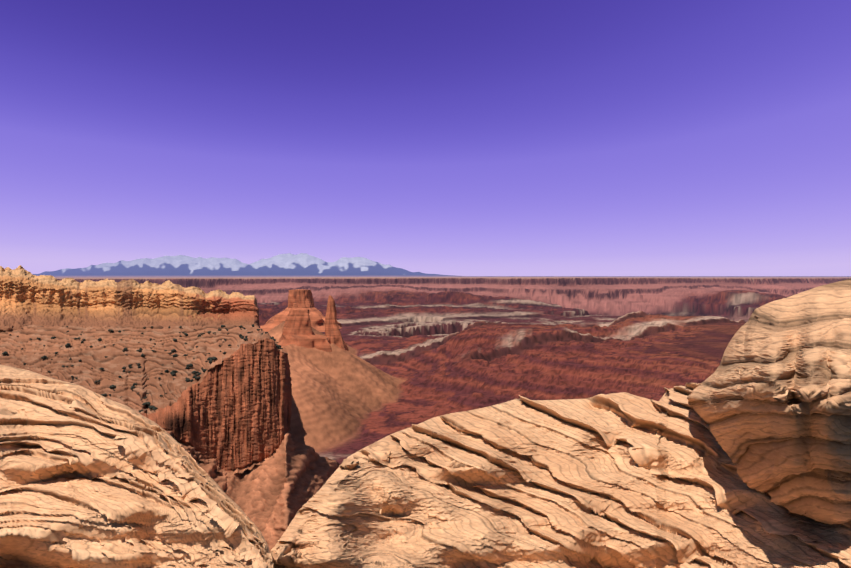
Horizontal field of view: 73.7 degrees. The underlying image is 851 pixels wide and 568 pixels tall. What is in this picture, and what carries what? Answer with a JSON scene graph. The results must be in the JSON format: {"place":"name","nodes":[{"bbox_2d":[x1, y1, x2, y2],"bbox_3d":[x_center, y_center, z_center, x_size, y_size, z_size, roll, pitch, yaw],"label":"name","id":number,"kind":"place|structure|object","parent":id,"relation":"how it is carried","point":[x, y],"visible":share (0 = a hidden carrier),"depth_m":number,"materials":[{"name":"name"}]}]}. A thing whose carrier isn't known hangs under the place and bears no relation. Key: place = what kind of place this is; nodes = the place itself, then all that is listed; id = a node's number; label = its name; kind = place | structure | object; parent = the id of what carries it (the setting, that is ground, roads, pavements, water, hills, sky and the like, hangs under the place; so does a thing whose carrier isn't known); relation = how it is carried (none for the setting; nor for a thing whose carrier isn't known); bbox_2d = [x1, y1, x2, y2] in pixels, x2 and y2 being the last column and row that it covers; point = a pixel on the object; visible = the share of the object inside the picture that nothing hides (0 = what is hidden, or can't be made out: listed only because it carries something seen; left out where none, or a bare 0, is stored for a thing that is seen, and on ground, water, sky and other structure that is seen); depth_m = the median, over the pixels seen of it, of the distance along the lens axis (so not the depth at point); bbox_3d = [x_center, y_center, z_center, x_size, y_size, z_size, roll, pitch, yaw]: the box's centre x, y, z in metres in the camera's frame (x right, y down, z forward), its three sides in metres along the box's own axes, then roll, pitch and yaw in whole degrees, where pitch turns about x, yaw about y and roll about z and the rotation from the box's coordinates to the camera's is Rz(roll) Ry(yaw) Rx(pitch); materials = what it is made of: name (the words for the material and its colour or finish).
{"place":"outdoors","nodes":[
{"label":"outdoors","id":0,"kind":"place"},
{"bbox_2d":[0,325,291,476],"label":"mesa","id":1,"kind":"structure","parent":0,"point":[230,410],"depth_m":661.31,"materials":[{"name":"brown stone"}]},
{"bbox_2d":[2,324,287,411],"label":"shrubs","id":2,"kind":"object","parent":1,"relation":"on","point":[189,366],"visible":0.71,"depth_m":742.44,"materials":[{"name":"green plant"}]},
{"bbox_2d":[0,0,850,275],"label":"sky","id":3,"kind":"structure","parent":0,"point":[442,137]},
{"bbox_2d":[33,253,850,463],"bbox_3d":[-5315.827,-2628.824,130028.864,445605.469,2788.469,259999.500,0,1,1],"label":"terrain","id":4,"kind":"structure","parent":0,"point":[422,347],"depth_m":2605.50,"materials":[{"name":"red stone"}]},
{"bbox_2d":[0,265,259,330],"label":"cliff","id":5,"kind":"structure","parent":4,"relation":"on","point":[27,297],"depth_m":1047.09,"materials":[{"name":"stone"}]},
{"bbox_2d":[0,365,273,567],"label":"rock","id":6,"kind":"object","parent":4,"relation":"on","point":[89,478],"visible":1,"depth_m":3.17,"materials":[{"name":"stone"}]},
{"bbox_2d":[163,428,340,550],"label":"talus slope","id":7,"kind":"structure","parent":4,"relation":"on","point":[271,495],"depth_m":583.07,"materials":[{"name":"brown stone"}]},
{"bbox_2d":[260,289,341,331],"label":"butte","id":8,"kind":"object","parent":4,"relation":"on","point":[302,298],"visible":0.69,"depth_m":2816.97,"materials":[{"name":"brown stone"}]},
{"bbox_2d":[325,295,348,351],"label":"rock spire","id":9,"kind":"structure","parent":4,"relation":"on","point":[332,331],"depth_m":1880.84,"materials":[{"name":"brown stone"}]},
{"bbox_2d":[270,383,850,567],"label":"rock slab","id":10,"kind":"object","parent":4,"relation":"on","point":[620,480],"visible":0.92,"depth_m":3.74,"materials":[{"name":"stone"}]},
{"bbox_2d":[687,278,850,527],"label":"boulder","id":11,"kind":"object","parent":4,"relation":"on","point":[769,399],"visible":1,"depth_m":3.19,"materials":[{"name":"stone"}]}
]}

